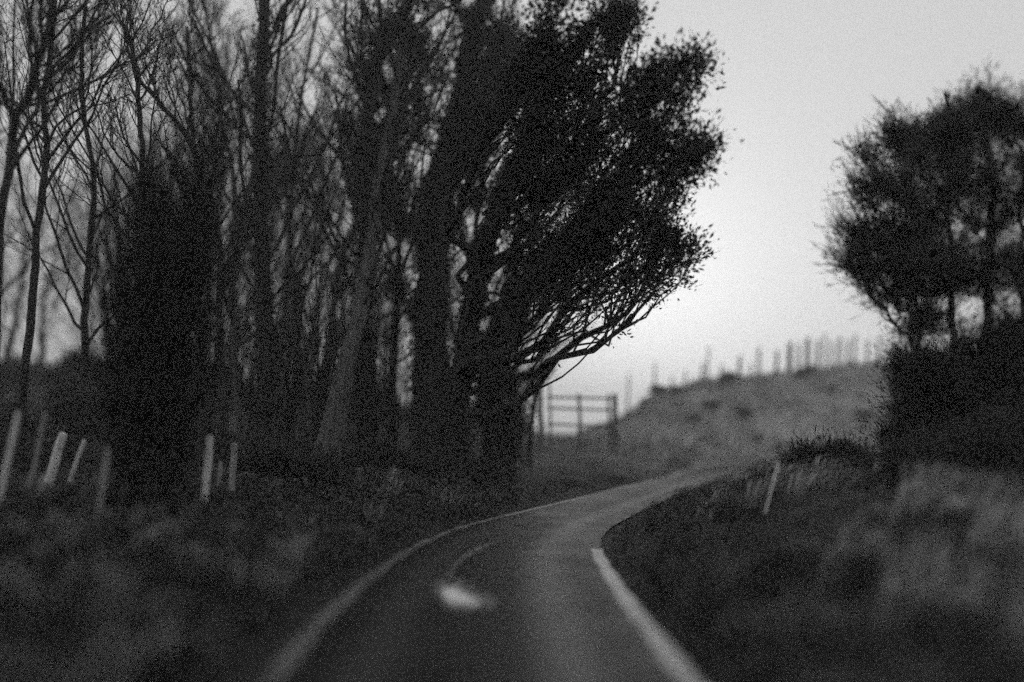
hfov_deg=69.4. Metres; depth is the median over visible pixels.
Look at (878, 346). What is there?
crest post
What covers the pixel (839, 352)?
crest post
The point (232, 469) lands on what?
fence post
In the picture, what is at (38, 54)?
slim tree
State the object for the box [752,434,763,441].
scrub bush
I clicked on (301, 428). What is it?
bare tree
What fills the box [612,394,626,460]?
gate post
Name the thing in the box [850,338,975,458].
hedge bush
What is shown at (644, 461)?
bank tussocks
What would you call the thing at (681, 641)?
verge grass
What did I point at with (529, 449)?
bare tree
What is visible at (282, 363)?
hazel shrub
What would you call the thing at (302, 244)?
woodland tree
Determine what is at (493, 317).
bare tree
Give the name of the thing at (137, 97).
slim tree
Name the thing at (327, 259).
woodland tree
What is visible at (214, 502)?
rough grass
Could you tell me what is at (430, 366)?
ivy clad tree
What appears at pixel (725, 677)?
ivy ground cover
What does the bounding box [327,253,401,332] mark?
woodland tree
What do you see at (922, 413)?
hedge bush
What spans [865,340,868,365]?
crest post
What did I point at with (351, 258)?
woodland tree
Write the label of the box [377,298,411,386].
woodland tree
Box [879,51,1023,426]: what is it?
bank tree
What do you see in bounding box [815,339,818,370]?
crest post
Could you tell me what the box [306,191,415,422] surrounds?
woodland tree
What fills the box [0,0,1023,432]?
sky
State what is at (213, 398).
hazel shrub
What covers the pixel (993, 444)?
hedge bush
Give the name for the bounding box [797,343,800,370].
crest post
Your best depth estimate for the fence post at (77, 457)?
11.60 m
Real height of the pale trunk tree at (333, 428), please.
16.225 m
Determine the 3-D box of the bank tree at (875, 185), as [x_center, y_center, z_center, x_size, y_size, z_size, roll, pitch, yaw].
[6.093,-0.751,11.094,3.102,6.578,1.692,6,-8,-18]
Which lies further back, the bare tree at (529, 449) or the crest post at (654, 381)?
the crest post at (654, 381)
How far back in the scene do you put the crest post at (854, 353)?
49.07 m
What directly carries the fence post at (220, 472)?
on the ground at (290, 628)
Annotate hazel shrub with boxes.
[186,216,252,439]
[201,229,256,437]
[226,206,303,443]
[242,235,317,447]
[270,261,315,449]
[275,236,343,447]
[281,167,388,452]
[327,239,392,445]
[341,264,409,450]
[377,302,412,444]
[401,287,453,442]
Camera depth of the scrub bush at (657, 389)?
48.37 m
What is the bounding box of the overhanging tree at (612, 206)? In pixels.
[439,0,744,469]
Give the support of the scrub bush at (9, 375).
on the ground at (290, 628)
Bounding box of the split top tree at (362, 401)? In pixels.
[239,0,493,454]
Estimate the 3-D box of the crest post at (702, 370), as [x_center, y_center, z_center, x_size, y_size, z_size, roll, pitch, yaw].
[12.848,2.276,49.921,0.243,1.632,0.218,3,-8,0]
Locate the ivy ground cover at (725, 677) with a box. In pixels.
[609,492,1019,681]
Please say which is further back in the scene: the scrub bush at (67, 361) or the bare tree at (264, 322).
the scrub bush at (67, 361)
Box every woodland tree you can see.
[0,0,108,292]
[0,128,108,361]
[1,170,106,387]
[35,205,122,390]
[65,25,324,375]
[109,112,281,334]
[115,37,329,412]
[126,0,350,391]
[192,156,284,362]
[221,163,326,405]
[228,118,352,404]
[236,125,350,368]
[249,22,431,440]
[272,102,357,375]
[296,172,392,380]
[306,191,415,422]
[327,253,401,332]
[343,254,408,373]
[347,180,462,426]
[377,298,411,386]
[384,197,480,352]
[402,259,464,372]
[413,273,462,362]
[446,272,488,365]
[451,272,500,400]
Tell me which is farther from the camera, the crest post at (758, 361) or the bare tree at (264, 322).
the crest post at (758, 361)
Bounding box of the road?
[258,465,754,681]
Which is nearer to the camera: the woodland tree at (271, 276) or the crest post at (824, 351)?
the woodland tree at (271, 276)
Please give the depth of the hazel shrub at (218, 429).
23.76 m
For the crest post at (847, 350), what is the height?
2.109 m
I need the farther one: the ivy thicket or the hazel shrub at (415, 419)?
the hazel shrub at (415, 419)
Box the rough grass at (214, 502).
[0,417,520,681]
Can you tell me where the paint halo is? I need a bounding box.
[430,577,496,612]
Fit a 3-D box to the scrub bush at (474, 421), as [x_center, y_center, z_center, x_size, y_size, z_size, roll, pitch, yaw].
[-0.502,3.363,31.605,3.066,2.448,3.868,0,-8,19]
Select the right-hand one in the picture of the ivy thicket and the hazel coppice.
the ivy thicket
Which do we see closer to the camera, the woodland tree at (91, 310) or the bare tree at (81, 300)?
the bare tree at (81, 300)
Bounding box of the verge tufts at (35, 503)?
[0,446,466,681]
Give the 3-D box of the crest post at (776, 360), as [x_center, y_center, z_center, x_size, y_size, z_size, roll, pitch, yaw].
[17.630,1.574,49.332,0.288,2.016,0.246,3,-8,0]
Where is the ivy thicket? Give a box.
[453,230,583,482]
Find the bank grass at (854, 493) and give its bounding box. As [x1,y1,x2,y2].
[623,439,1023,681]
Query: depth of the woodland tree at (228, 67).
35.45 m
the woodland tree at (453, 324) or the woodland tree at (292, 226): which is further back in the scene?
the woodland tree at (453, 324)
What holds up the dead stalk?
on the ground at (290, 628)
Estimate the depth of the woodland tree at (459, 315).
49.28 m
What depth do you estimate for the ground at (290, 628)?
15.19 m
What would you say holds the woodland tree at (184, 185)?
on the ground at (290, 628)
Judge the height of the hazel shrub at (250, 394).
7.805 m
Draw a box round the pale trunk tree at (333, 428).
[297,0,508,458]
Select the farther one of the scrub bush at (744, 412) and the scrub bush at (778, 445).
the scrub bush at (744, 412)
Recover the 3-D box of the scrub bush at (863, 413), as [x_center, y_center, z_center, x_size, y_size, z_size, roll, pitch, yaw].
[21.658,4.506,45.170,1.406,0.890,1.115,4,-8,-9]
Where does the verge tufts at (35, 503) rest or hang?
on the ground at (290, 628)
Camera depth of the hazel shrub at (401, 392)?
25.60 m
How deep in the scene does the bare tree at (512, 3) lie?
20.84 m
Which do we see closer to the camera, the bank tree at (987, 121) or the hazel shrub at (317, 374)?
the bank tree at (987, 121)
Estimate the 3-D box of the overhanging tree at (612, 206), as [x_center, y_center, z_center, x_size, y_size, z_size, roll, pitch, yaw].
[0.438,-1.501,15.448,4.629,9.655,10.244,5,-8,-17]
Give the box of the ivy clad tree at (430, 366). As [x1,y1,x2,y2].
[296,0,541,460]
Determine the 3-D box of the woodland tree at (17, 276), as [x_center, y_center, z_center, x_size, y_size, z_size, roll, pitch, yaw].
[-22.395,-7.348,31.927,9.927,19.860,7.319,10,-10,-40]
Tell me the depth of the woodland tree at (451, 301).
48.62 m
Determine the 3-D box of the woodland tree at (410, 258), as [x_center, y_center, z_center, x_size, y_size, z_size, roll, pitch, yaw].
[-5.489,-2.503,38.709,7.426,14.078,7.408,0,-8,19]
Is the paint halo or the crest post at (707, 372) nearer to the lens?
the paint halo
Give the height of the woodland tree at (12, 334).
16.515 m
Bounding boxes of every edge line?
[261,474,681,681]
[590,549,700,681]
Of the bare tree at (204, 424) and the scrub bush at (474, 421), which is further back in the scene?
the scrub bush at (474, 421)
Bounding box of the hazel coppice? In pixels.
[2,28,294,522]
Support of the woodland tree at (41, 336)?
on the ground at (290, 628)
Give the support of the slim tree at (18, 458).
on the ground at (290, 628)
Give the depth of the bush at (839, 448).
13.29 m
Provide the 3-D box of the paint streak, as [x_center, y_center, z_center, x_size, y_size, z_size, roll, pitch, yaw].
[-0.576,2.898,9.798,0.310,0.018,3.707,2,-8,7]
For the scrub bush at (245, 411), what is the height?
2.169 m
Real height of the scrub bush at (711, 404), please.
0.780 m
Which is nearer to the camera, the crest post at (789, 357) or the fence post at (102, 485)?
the fence post at (102, 485)
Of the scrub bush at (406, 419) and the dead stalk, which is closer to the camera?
the dead stalk
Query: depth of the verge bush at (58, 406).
14.70 m
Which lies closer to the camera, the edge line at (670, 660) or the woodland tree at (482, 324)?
the edge line at (670, 660)
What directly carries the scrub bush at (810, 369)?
on the ground at (290, 628)
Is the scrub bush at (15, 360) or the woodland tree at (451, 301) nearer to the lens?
the scrub bush at (15, 360)
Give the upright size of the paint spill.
0.002 m
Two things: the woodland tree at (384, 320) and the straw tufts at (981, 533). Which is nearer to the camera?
the straw tufts at (981, 533)
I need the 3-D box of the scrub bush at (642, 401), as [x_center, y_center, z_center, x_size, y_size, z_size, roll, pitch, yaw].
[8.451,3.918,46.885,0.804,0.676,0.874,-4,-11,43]
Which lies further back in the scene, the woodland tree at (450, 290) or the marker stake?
the woodland tree at (450, 290)
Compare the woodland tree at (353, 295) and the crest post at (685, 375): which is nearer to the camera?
the woodland tree at (353, 295)
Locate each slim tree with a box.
[0,0,183,475]
[0,0,192,366]
[16,0,194,440]
[114,0,363,472]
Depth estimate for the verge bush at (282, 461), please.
14.60 m
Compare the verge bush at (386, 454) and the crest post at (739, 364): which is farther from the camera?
the crest post at (739, 364)
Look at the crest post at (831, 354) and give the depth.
49.03 m
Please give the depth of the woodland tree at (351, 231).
26.13 m
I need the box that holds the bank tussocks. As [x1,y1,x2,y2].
[532,359,904,475]
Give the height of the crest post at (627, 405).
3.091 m
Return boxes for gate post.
[537,389,543,452]
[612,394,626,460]
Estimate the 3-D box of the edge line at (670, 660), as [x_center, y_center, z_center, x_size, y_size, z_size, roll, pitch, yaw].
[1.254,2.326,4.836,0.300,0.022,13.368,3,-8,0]
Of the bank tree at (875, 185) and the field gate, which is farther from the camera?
the field gate
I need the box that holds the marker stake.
[764,462,778,513]
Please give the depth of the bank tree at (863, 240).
10.95 m
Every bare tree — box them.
[0,0,292,450]
[75,0,332,453]
[142,0,343,450]
[211,0,421,450]
[288,0,508,456]
[379,0,608,339]
[414,176,598,477]
[483,207,625,466]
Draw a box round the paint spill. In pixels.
[443,585,478,604]
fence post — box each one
[0,411,20,500]
[29,412,48,484]
[44,432,67,486]
[68,439,85,485]
[95,447,110,522]
[200,435,212,501]
[217,461,222,483]
[228,442,236,495]
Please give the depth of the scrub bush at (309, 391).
40.20 m
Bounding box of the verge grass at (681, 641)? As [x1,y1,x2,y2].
[0,467,1023,681]
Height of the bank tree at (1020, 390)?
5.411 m
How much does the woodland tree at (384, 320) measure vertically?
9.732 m
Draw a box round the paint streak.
[446,542,496,586]
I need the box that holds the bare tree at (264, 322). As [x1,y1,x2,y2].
[150,0,404,448]
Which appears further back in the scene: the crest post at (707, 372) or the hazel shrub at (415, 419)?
the crest post at (707, 372)
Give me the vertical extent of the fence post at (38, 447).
1.378 m
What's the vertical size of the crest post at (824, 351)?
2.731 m
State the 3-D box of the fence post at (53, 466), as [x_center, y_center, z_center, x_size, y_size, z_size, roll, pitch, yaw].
[-7.066,1.975,11.355,0.332,1.156,0.156,3,-8,0]
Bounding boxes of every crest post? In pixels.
[626,373,629,410]
[653,363,655,397]
[683,371,686,385]
[701,363,703,379]
[706,346,708,380]
[737,356,741,379]
[757,347,760,377]
[774,350,778,376]
[786,342,791,374]
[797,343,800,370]
[804,337,809,366]
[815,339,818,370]
[822,333,825,368]
[829,340,832,367]
[837,336,840,366]
[846,339,849,366]
[853,334,856,366]
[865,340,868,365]
[876,337,879,365]
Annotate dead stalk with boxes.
[785,484,794,523]
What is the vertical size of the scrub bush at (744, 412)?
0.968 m
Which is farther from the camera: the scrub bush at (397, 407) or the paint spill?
the scrub bush at (397, 407)
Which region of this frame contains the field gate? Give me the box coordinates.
[547,384,611,458]
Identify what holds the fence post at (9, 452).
on the ground at (290, 628)
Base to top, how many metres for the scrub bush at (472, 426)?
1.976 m
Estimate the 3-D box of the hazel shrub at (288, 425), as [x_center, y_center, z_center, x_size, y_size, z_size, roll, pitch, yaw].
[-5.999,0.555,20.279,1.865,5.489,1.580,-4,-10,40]
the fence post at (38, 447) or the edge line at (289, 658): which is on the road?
the edge line at (289, 658)
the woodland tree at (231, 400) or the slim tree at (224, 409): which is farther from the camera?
the woodland tree at (231, 400)
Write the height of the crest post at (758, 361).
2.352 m
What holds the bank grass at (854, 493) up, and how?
on the ground at (290, 628)
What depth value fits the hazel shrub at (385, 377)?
20.57 m
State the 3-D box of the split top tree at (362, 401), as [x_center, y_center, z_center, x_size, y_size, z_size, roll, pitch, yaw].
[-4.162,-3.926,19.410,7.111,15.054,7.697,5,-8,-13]
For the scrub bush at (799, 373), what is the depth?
47.67 m
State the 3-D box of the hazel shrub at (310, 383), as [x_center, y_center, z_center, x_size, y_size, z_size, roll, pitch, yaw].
[-6.593,0.004,23.137,2.421,7.084,2.591,6,-8,-21]
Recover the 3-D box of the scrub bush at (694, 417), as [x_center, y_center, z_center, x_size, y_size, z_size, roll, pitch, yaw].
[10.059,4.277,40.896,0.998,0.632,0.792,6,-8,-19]
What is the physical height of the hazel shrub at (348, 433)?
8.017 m
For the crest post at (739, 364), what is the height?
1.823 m
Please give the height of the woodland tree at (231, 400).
19.786 m
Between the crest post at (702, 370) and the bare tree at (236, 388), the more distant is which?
the crest post at (702, 370)
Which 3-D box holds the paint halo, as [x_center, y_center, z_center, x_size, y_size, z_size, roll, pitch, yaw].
[-0.562,2.634,7.749,0.630,0.003,1.870,5,-8,-15]
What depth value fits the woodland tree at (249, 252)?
51.68 m
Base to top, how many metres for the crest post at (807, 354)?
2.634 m
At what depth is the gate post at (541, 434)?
30.25 m
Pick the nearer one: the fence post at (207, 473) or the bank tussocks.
the fence post at (207, 473)
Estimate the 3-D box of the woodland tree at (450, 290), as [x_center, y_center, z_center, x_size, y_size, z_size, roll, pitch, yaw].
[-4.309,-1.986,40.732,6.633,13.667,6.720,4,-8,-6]
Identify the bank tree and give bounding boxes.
[807,184,982,411]
[821,89,967,357]
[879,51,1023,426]
[949,118,1023,430]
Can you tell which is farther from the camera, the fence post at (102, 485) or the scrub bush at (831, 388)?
the scrub bush at (831, 388)
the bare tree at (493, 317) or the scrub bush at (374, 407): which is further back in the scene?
the scrub bush at (374, 407)
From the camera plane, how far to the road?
6.81 m
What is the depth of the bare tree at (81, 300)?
17.18 m
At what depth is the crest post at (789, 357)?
48.91 m
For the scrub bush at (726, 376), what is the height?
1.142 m
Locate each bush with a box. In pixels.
[0,357,29,395]
[0,364,117,469]
[1,350,51,395]
[32,341,102,394]
[203,428,367,492]
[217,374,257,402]
[242,389,309,435]
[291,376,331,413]
[306,372,409,428]
[334,427,511,489]
[375,400,406,427]
[398,398,416,433]
[470,396,534,442]
[471,418,480,431]
[639,398,650,405]
[645,384,666,395]
[663,382,685,395]
[688,414,702,421]
[700,399,719,408]
[714,369,738,383]
[735,405,753,419]
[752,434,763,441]
[765,417,891,479]
[770,441,784,451]
[793,369,805,378]
[798,363,816,374]
[827,385,835,391]
[845,391,1023,494]
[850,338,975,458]
[854,408,874,419]
[866,332,1017,451]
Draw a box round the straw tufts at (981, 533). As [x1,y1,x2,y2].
[695,444,1023,669]
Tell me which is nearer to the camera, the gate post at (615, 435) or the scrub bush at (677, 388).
the gate post at (615, 435)
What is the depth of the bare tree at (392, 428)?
20.68 m
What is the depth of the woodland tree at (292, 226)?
37.04 m
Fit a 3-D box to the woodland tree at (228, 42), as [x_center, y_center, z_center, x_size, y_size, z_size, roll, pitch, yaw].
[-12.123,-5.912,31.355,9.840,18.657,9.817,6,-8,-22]
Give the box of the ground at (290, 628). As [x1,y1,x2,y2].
[0,366,1001,681]

